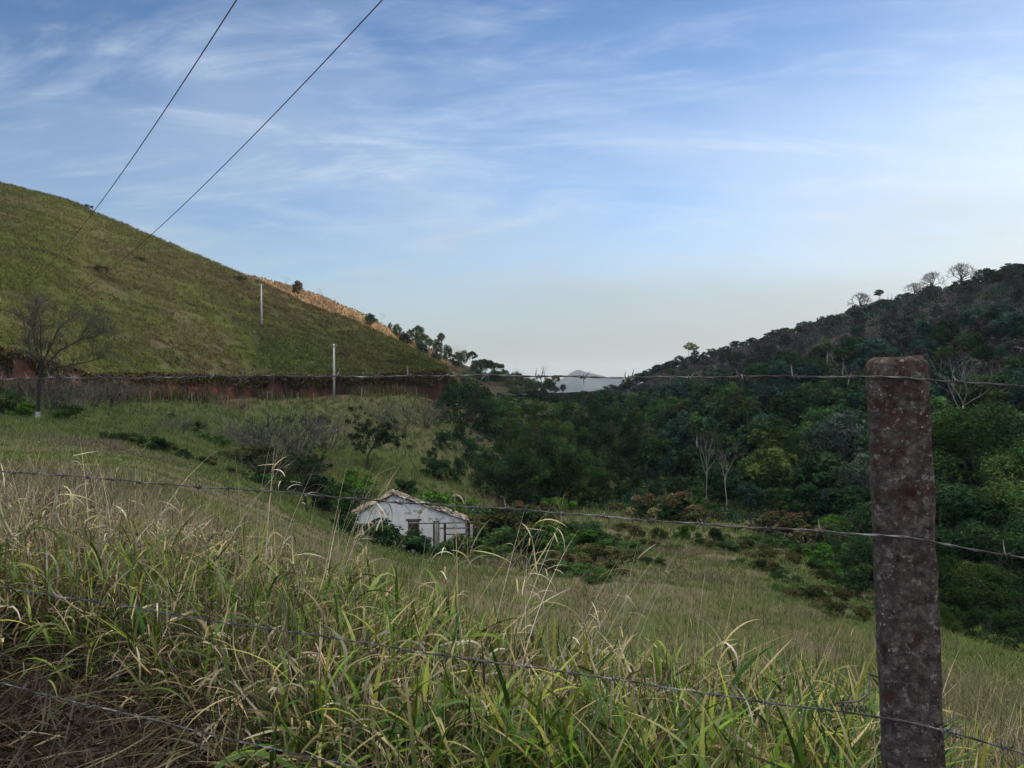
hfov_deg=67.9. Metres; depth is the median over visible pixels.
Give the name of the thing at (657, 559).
meadow bush
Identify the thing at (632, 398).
green tree
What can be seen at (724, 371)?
bluish tree
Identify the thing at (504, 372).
leafy tree
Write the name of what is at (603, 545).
hollow bush
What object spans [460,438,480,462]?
grove tree
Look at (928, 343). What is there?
bluish tree
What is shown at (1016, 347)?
brown tree
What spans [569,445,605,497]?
grove tree
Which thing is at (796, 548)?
edge bush
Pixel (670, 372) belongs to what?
pale trunk tree
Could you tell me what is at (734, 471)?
bluish tree
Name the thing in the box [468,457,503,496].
grove tree
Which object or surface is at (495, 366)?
flat topped tree
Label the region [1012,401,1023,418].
wood tree
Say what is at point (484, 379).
leafy tree
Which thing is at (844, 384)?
wood tree
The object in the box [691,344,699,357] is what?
pale slender tree
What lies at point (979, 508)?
thicket bush
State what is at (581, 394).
valley tree
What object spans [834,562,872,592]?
edge bush
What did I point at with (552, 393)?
valley tree
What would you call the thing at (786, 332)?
brown tree
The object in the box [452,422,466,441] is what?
grove tree
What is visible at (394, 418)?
leafless shrub
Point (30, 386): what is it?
leafless shrub
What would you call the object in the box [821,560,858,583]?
edge bush
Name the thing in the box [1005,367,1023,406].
bluish tree
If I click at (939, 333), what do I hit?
wood tree
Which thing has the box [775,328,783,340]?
brown tree
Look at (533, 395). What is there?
valley tree
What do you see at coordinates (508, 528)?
hollow bush
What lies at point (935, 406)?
green tree
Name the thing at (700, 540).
meadow bush
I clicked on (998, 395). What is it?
green tree
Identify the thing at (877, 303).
ridge tree
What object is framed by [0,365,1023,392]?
barbed wire
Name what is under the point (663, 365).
ridge tree
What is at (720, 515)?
rusty shrub
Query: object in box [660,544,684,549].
meadow bush
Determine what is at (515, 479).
grove tree
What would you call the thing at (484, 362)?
flat topped tree
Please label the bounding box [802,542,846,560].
edge bush
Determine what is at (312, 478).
slope shrub
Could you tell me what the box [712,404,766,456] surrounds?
wood tree
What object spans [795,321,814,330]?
ridge tree
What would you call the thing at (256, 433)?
leafless shrub
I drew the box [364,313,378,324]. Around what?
round bush
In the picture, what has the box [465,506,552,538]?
hollow bush
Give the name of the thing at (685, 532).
meadow shrub
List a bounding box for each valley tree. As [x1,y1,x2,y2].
[506,387,524,395]
[518,386,531,395]
[525,388,541,398]
[537,388,548,400]
[544,392,559,399]
[545,395,561,401]
[558,393,569,397]
[574,390,593,400]
[588,391,603,400]
[593,391,618,405]
[605,390,626,400]
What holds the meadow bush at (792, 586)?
on the ground at (548, 593)
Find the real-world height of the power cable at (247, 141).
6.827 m
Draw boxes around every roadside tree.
[433,391,453,414]
[440,382,468,418]
[459,399,479,431]
[462,381,493,420]
[468,380,487,405]
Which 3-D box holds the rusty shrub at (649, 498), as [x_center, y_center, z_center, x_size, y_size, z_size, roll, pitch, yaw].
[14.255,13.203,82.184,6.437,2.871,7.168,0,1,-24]
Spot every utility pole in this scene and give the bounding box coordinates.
[258,284,263,324]
[330,344,336,397]
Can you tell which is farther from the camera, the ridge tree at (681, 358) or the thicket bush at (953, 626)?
the ridge tree at (681, 358)
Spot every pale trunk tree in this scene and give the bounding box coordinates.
[621,378,631,393]
[667,368,674,381]
[672,398,690,416]
[686,411,705,447]
[699,423,716,446]
[722,381,743,409]
[741,395,762,411]
[799,421,814,446]
[822,339,833,361]
[834,346,852,374]
[950,337,972,357]
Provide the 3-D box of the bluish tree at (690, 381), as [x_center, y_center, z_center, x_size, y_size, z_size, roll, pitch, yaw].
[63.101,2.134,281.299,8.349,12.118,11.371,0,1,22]
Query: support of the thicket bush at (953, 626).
on the ground at (548, 593)
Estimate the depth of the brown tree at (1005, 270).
323.62 m
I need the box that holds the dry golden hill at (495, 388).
[250,276,605,399]
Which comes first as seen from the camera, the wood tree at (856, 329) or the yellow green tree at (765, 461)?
the yellow green tree at (765, 461)
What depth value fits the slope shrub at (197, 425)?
89.68 m
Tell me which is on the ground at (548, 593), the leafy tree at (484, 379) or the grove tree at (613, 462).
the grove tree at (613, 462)
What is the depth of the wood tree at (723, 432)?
160.27 m
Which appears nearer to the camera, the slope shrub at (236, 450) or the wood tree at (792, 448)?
the slope shrub at (236, 450)
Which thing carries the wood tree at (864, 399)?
on the wooded hill at (848, 334)
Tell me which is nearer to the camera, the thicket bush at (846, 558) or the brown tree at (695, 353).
the thicket bush at (846, 558)
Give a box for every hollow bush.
[464,544,523,563]
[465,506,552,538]
[465,511,541,551]
[487,525,582,554]
[499,529,551,554]
[509,552,533,566]
[530,521,598,550]
[543,550,571,560]
[564,521,616,541]
[585,543,620,552]
[587,539,643,551]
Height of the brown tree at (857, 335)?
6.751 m
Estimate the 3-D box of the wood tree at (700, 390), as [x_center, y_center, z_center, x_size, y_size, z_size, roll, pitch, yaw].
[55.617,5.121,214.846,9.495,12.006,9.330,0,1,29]
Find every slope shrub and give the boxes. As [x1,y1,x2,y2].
[181,420,208,431]
[197,432,233,444]
[216,445,261,464]
[231,444,288,468]
[252,451,324,491]
[259,469,303,489]
[286,463,326,490]
[313,415,331,423]
[313,476,360,500]
[317,495,364,518]
[329,469,376,492]
[334,487,373,511]
[395,478,418,493]
[420,456,450,476]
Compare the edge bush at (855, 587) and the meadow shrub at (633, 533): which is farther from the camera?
the meadow shrub at (633, 533)
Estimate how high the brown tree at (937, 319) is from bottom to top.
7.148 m
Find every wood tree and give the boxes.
[613,397,627,404]
[634,438,675,478]
[644,387,658,407]
[646,480,664,496]
[654,402,686,436]
[664,475,688,492]
[673,445,707,487]
[679,364,688,371]
[682,401,723,430]
[687,489,702,503]
[690,382,717,401]
[693,358,699,364]
[695,460,731,489]
[701,366,714,375]
[705,434,746,475]
[706,480,732,504]
[707,382,727,401]
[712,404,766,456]
[713,395,750,428]
[714,431,742,454]
[723,472,753,502]
[730,352,745,362]
[738,416,796,451]
[738,451,790,489]
[742,361,763,382]
[756,358,788,383]
[760,487,785,509]
[763,389,813,431]
[773,351,800,359]
[773,442,811,487]
[780,481,830,518]
[781,354,803,370]
[791,451,848,513]
[797,358,827,381]
[800,387,860,419]
[803,355,829,370]
[808,346,826,359]
[815,402,868,461]
[818,378,852,389]
[825,462,868,493]
[826,484,870,515]
[830,371,865,397]
[834,336,864,370]
[850,325,864,334]
[856,394,866,419]
[889,354,933,371]
[929,327,954,350]
[932,429,986,496]
[935,319,961,341]
[952,379,1001,406]
[955,332,986,352]
[967,344,996,372]
[974,440,1023,483]
[976,311,1011,339]
[996,355,1023,375]
[1009,289,1023,302]
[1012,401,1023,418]
[1018,315,1023,338]
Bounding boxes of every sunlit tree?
[406,329,412,337]
[411,325,424,342]
[415,333,429,350]
[448,352,463,369]
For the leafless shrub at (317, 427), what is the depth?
93.65 m
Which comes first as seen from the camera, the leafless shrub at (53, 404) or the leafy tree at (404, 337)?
the leafless shrub at (53, 404)
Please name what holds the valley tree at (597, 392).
on the ground at (548, 593)
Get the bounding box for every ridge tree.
[601,384,616,390]
[608,386,621,391]
[629,373,645,381]
[637,371,652,380]
[642,368,654,375]
[649,365,661,374]
[661,362,670,369]
[665,360,676,366]
[673,355,685,365]
[705,348,717,355]
[728,341,739,346]
[746,337,757,341]
[764,331,775,338]
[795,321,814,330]
[835,313,846,319]
[860,304,875,311]
[876,300,888,306]
[894,294,904,299]
[948,284,964,290]
[972,268,996,278]
[980,272,1000,281]
[994,263,1023,275]
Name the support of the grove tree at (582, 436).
on the ground at (548, 593)
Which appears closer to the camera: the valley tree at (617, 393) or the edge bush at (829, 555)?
the edge bush at (829, 555)
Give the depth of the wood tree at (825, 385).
156.25 m
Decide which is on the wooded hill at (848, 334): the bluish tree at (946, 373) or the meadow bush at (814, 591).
the bluish tree at (946, 373)
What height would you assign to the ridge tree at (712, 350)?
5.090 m
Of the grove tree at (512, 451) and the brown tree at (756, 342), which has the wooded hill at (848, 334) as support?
the brown tree at (756, 342)
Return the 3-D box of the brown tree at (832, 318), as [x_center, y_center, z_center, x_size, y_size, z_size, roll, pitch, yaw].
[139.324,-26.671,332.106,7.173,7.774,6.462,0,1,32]
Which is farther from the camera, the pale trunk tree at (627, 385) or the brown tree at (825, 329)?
the pale trunk tree at (627, 385)
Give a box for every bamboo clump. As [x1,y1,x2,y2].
[522,401,557,438]
[539,419,577,468]
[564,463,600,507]
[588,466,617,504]
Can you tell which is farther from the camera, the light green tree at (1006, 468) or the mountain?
the mountain
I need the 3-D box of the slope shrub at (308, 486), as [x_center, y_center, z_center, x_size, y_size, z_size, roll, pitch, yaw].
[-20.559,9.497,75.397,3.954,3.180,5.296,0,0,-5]
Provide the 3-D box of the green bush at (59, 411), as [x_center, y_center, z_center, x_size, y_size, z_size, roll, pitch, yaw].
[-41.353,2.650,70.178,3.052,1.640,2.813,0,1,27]
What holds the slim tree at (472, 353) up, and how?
on the dry golden hill at (495, 388)
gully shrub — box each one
[98,431,123,441]
[108,432,139,443]
[132,435,165,448]
[152,441,179,452]
[171,448,193,459]
[193,455,217,465]
[218,466,244,475]
[241,473,267,484]
[261,480,289,490]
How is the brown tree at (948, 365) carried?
on the wooded hill at (848, 334)
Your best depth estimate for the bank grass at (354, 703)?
3.12 m
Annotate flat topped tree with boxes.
[471,359,494,365]
[483,363,504,369]
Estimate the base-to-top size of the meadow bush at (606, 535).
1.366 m
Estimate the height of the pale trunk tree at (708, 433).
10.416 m
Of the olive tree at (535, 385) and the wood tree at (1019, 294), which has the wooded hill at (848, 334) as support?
the wood tree at (1019, 294)
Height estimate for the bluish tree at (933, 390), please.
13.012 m
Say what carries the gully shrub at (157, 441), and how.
on the ground at (548, 593)
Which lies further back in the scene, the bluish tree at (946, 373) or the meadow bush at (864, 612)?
the bluish tree at (946, 373)
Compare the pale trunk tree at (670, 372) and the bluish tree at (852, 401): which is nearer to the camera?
the bluish tree at (852, 401)
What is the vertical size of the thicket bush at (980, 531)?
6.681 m
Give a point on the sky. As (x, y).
(607, 188)
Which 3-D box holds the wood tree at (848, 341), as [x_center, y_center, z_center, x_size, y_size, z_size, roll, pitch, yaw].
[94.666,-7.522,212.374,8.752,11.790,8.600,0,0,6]
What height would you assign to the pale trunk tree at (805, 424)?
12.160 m
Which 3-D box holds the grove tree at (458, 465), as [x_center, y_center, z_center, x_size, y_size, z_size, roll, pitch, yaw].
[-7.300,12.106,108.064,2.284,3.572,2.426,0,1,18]
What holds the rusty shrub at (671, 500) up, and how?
on the ground at (548, 593)
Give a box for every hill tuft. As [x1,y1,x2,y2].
[91,265,109,271]
[233,276,247,279]
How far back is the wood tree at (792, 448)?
110.97 m
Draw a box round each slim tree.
[291,280,302,297]
[437,332,444,356]
[468,351,477,361]
[551,377,560,388]
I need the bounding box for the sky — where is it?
[0,0,1023,382]
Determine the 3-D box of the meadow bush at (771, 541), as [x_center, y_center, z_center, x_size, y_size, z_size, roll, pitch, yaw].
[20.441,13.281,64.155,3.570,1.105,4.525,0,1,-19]
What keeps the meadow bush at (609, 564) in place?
on the ground at (548, 593)
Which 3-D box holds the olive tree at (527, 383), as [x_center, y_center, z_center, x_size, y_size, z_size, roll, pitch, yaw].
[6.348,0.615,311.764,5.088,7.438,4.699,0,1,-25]
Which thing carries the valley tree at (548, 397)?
on the ground at (548, 593)
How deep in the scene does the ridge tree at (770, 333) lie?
387.58 m
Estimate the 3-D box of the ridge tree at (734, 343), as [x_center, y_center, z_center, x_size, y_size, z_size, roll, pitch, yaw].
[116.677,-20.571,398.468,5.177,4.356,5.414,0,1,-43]
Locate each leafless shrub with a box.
[1,372,54,403]
[16,368,109,408]
[21,384,104,417]
[22,372,129,409]
[50,376,135,407]
[84,379,150,406]
[103,380,155,402]
[155,417,188,429]
[157,415,194,432]
[174,411,304,453]
[217,417,303,446]
[218,428,257,442]
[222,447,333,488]
[226,406,351,455]
[231,419,328,456]
[298,411,363,449]
[343,399,432,432]
[374,397,465,428]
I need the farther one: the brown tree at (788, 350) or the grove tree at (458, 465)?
the brown tree at (788, 350)
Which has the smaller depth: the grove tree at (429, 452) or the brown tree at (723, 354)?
the grove tree at (429, 452)
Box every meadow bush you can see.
[518,552,558,573]
[534,555,593,573]
[552,559,613,583]
[572,543,635,561]
[576,533,617,545]
[587,561,630,575]
[593,549,635,563]
[598,537,655,554]
[612,533,630,541]
[613,522,638,530]
[621,548,646,559]
[633,538,661,547]
[638,556,665,564]
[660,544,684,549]
[688,537,717,549]
[714,541,743,551]
[721,539,769,552]
[722,534,735,539]
[728,558,757,565]
[730,534,782,546]
[741,549,803,564]
[747,558,783,573]
[764,568,807,585]
[769,583,832,598]
[784,583,854,604]
[808,599,872,621]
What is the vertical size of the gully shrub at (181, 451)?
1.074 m
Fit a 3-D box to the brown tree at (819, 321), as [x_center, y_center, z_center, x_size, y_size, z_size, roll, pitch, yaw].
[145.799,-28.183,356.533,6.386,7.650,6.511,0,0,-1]
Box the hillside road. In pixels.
[4,392,476,416]
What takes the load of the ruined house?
on the ground at (548, 593)
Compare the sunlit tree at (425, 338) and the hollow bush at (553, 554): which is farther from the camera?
the sunlit tree at (425, 338)
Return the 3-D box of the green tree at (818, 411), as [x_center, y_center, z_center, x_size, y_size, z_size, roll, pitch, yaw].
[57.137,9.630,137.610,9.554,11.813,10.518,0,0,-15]
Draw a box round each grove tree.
[427,446,437,458]
[432,469,442,479]
[433,433,450,449]
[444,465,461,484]
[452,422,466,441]
[453,458,468,476]
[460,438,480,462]
[463,392,493,433]
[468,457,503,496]
[475,394,519,437]
[476,438,509,484]
[490,452,528,506]
[498,445,531,491]
[509,404,531,436]
[512,456,553,506]
[515,440,558,501]
[532,442,584,498]
[538,453,581,509]
[546,399,581,442]
[565,423,595,467]
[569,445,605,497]
[596,454,627,492]
[614,479,634,500]
[632,446,657,475]
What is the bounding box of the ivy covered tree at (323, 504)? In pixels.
[310,476,335,512]
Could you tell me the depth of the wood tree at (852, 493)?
83.35 m
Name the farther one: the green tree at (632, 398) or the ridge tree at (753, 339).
the ridge tree at (753, 339)
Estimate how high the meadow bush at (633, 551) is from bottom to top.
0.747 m
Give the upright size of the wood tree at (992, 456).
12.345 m
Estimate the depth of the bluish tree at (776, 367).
203.50 m
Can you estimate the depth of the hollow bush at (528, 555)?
43.60 m
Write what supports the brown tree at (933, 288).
on the wooded hill at (848, 334)
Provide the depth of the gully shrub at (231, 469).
57.74 m
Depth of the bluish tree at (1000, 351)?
164.14 m
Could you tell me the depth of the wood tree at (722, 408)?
177.59 m
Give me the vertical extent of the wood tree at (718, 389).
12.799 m
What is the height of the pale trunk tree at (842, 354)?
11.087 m
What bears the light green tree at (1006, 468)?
on the ground at (548, 593)
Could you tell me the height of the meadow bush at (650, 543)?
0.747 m
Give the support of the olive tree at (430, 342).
on the dry golden hill at (495, 388)
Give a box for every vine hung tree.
[270,440,338,510]
[339,403,413,469]
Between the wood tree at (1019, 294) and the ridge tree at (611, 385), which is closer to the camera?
the wood tree at (1019, 294)
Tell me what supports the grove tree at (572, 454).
on the ground at (548, 593)
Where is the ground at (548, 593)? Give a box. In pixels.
[0,395,1023,767]
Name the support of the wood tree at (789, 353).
on the wooded hill at (848, 334)
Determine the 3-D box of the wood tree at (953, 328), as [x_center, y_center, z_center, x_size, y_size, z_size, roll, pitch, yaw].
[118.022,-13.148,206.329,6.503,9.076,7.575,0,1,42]
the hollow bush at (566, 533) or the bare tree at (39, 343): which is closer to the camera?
the hollow bush at (566, 533)
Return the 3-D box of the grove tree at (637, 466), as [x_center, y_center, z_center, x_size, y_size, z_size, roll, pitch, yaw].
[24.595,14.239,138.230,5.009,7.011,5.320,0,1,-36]
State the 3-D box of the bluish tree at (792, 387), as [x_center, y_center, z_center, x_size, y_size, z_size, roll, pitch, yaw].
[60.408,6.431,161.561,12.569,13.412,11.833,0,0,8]
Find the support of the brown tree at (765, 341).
on the wooded hill at (848, 334)
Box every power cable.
[0,0,236,298]
[5,0,382,317]
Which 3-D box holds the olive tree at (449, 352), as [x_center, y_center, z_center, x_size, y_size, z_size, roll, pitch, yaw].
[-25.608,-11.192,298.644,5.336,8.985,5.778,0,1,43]
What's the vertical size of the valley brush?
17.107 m
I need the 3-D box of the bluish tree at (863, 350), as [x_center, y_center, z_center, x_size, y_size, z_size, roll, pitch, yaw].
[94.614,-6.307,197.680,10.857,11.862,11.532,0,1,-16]
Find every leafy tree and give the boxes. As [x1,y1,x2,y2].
[398,331,412,344]
[414,342,428,353]
[431,351,441,361]
[468,360,487,371]
[478,372,490,382]
[487,369,500,384]
[499,369,510,385]
[545,382,556,390]
[559,384,566,391]
[873,289,883,295]
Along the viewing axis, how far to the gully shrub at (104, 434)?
51.98 m
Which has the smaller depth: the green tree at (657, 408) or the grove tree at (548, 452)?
the grove tree at (548, 452)
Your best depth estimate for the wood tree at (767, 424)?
138.96 m
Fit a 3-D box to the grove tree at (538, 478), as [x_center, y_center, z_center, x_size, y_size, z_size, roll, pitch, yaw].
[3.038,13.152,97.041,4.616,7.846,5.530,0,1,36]
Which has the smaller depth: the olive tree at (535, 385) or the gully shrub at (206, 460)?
the gully shrub at (206, 460)
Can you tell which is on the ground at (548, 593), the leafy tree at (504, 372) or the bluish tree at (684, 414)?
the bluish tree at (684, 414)
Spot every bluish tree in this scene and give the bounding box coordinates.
[631,384,645,393]
[643,386,678,411]
[655,416,700,450]
[656,450,687,477]
[659,379,693,399]
[666,410,692,435]
[672,374,692,387]
[695,417,717,447]
[705,368,735,385]
[729,466,752,490]
[732,481,766,516]
[737,412,792,448]
[742,382,771,403]
[754,379,783,412]
[763,359,794,387]
[770,383,816,414]
[787,360,831,388]
[789,462,810,500]
[804,414,868,468]
[813,487,851,517]
[844,384,865,418]
[848,358,867,371]
[850,337,899,361]
[908,320,932,340]
[908,335,937,358]
[929,363,964,402]
[929,381,945,401]
[955,307,990,330]
[986,304,1020,315]
[988,311,1023,340]
[994,341,1023,362]
[1002,368,1023,406]
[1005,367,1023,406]
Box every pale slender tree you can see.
[683,342,693,359]
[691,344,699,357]
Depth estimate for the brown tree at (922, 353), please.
180.03 m
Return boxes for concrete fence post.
[837,355,962,767]
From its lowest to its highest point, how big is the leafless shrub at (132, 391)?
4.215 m
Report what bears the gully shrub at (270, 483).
on the ground at (548, 593)
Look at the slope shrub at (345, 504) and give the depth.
64.28 m
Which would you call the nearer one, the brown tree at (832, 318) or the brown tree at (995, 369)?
the brown tree at (995, 369)
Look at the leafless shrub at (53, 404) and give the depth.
71.89 m
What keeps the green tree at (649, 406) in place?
on the ground at (548, 593)
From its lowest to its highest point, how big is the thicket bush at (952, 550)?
5.863 m
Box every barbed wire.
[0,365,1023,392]
[0,467,1023,566]
[0,583,1023,761]
[0,682,379,767]
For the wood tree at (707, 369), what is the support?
on the wooded hill at (848, 334)
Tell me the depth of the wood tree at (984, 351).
172.73 m
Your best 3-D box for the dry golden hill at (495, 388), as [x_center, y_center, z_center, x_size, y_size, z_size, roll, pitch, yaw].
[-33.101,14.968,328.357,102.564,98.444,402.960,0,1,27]
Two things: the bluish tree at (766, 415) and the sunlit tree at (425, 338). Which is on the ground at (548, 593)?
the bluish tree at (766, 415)
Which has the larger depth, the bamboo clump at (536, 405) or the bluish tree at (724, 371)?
the bluish tree at (724, 371)
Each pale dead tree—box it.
[690,429,724,502]
[715,439,744,508]
[933,360,1009,407]
[940,355,1007,380]
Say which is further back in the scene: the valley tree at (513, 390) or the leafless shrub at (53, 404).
the valley tree at (513, 390)
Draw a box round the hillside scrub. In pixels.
[621,267,1023,468]
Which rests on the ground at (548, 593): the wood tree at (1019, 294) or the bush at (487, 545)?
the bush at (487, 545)
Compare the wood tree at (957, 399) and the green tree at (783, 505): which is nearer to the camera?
the green tree at (783, 505)
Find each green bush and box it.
[0,390,27,412]
[4,402,35,416]
[50,405,83,419]
[407,490,459,511]
[445,496,482,514]
[446,502,470,526]
[539,497,577,511]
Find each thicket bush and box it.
[820,499,872,563]
[832,535,873,588]
[838,493,963,550]
[855,540,945,590]
[856,482,1014,566]
[869,473,974,563]
[935,489,1023,571]
[935,525,1019,606]
[935,528,983,587]
[938,553,1020,623]
[938,570,977,620]
[938,603,952,627]
[939,518,1023,607]
[940,609,973,636]
[960,478,1023,550]
[960,606,1010,646]
[974,565,1023,636]
[978,531,1023,616]
[986,507,1023,565]
[992,626,1023,651]
[999,582,1023,636]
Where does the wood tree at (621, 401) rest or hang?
on the wooded hill at (848, 334)
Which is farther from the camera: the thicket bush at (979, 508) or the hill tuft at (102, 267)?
the hill tuft at (102, 267)
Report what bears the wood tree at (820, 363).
on the wooded hill at (848, 334)
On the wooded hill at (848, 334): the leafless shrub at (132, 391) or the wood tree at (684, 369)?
the wood tree at (684, 369)
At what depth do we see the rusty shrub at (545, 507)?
79.73 m
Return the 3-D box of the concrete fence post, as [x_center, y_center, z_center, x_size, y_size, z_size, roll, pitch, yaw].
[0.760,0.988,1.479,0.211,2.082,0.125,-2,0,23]
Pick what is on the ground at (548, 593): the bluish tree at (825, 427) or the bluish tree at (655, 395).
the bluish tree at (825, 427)
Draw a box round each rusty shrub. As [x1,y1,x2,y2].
[483,503,525,519]
[498,500,541,522]
[539,503,556,521]
[607,493,667,517]
[633,491,708,521]
[669,501,726,523]
[746,510,818,539]
[765,511,844,543]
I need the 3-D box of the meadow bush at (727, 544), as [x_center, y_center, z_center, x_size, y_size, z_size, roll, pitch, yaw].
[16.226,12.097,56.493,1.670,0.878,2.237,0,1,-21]
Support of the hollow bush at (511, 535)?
on the ground at (548, 593)
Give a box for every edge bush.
[770,531,800,547]
[782,543,819,555]
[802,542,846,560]
[804,541,868,570]
[805,558,824,571]
[809,568,838,583]
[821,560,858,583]
[821,580,843,588]
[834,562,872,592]
[845,584,864,599]
[857,596,874,606]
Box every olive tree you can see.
[392,324,401,336]
[427,338,432,349]
[431,338,442,353]
[439,344,452,363]
[459,350,469,363]
[460,374,475,388]
[494,371,503,385]
[511,377,518,387]
[521,377,531,387]
[528,380,538,388]
[542,377,552,388]
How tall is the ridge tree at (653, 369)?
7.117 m
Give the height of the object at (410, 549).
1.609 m
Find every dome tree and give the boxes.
[847,292,874,305]
[904,283,925,292]
[918,272,946,288]
[946,262,977,283]
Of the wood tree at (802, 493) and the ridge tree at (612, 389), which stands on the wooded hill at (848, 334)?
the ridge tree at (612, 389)
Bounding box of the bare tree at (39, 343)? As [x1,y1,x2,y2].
[0,284,133,416]
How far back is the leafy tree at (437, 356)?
276.33 m
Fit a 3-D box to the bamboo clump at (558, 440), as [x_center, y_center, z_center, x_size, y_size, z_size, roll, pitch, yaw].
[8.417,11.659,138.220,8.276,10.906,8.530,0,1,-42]
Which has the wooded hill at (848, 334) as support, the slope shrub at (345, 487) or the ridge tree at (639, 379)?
the ridge tree at (639, 379)
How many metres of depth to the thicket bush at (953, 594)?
41.54 m
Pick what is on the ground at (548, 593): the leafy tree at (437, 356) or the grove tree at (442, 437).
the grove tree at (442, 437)
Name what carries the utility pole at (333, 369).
on the ground at (548, 593)
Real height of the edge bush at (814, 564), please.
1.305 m
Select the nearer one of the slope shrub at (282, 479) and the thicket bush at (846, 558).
the thicket bush at (846, 558)
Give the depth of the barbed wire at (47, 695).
2.12 m
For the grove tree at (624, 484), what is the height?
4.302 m
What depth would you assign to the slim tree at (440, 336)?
305.87 m
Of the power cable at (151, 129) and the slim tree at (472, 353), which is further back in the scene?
the slim tree at (472, 353)
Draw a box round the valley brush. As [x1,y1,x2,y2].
[430,392,1023,627]
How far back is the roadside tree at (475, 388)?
158.79 m
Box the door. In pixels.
[433,521,438,545]
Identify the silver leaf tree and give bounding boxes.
[799,410,868,461]
[832,451,870,500]
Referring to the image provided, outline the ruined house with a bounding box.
[351,489,477,553]
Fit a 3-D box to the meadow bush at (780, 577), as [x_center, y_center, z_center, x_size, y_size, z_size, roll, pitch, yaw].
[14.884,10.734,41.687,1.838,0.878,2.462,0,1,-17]
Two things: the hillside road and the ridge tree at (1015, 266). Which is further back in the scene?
the ridge tree at (1015, 266)
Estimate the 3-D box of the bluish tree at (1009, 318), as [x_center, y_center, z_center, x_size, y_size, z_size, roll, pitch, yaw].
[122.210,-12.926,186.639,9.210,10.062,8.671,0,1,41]
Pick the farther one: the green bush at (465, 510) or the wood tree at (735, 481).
the wood tree at (735, 481)
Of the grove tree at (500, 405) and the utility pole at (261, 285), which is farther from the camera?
the utility pole at (261, 285)
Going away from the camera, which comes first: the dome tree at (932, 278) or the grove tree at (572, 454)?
the grove tree at (572, 454)
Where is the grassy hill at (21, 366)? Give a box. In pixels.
[0,184,453,399]
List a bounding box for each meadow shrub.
[627,527,645,537]
[649,527,668,540]
[673,524,701,539]
[708,527,725,542]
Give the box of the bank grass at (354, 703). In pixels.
[0,411,1023,767]
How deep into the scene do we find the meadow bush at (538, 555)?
40.01 m
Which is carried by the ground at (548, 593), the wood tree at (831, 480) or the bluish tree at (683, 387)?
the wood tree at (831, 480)
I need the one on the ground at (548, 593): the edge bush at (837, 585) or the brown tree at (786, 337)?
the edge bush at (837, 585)
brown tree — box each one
[689,350,701,361]
[698,356,713,365]
[718,349,731,364]
[720,370,757,387]
[725,361,742,375]
[743,346,773,367]
[751,340,760,346]
[761,339,770,345]
[769,348,794,359]
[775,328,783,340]
[777,334,793,346]
[780,331,790,340]
[801,323,815,333]
[816,316,828,327]
[820,327,831,336]
[822,314,838,329]
[839,334,850,341]
[847,305,862,315]
[852,315,864,324]
[852,332,866,339]
[855,353,892,373]
[874,333,904,355]
[878,321,920,350]
[903,301,918,313]
[904,316,916,324]
[905,347,937,363]
[914,295,924,302]
[922,284,939,295]
[928,304,943,316]
[929,317,945,328]
[930,360,972,404]
[940,351,982,379]
[954,284,964,293]
[962,281,981,295]
[963,318,1002,342]
[968,361,1001,379]
[994,336,1023,369]
[997,268,1013,280]
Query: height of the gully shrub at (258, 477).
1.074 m
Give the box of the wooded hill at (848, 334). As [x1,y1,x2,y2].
[627,275,1023,519]
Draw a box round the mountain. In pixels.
[546,370,639,392]
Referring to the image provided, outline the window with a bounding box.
[408,521,418,534]
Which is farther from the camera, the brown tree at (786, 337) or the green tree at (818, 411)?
the brown tree at (786, 337)
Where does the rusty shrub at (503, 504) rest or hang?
on the ground at (548, 593)
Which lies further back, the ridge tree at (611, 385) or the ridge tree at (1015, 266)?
the ridge tree at (611, 385)
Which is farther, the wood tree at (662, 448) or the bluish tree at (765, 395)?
the bluish tree at (765, 395)
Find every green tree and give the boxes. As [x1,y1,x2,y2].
[623,391,644,407]
[630,394,650,417]
[643,398,663,425]
[644,401,677,428]
[656,395,683,407]
[699,384,744,409]
[737,446,799,489]
[743,426,819,488]
[772,487,801,513]
[793,405,840,431]
[797,381,817,394]
[805,462,864,500]
[814,379,827,387]
[851,433,868,462]
[930,394,957,428]
[930,398,1023,523]
[932,346,956,363]
[950,372,1022,409]
[955,440,1023,525]
[1001,409,1023,431]
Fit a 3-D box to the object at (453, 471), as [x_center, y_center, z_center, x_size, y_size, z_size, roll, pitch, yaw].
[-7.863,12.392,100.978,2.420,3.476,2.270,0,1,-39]
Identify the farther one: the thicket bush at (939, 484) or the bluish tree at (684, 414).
the bluish tree at (684, 414)
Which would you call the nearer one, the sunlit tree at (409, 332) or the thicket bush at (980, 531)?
the thicket bush at (980, 531)
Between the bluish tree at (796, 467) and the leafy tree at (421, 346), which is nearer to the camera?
the bluish tree at (796, 467)
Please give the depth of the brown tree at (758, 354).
257.74 m

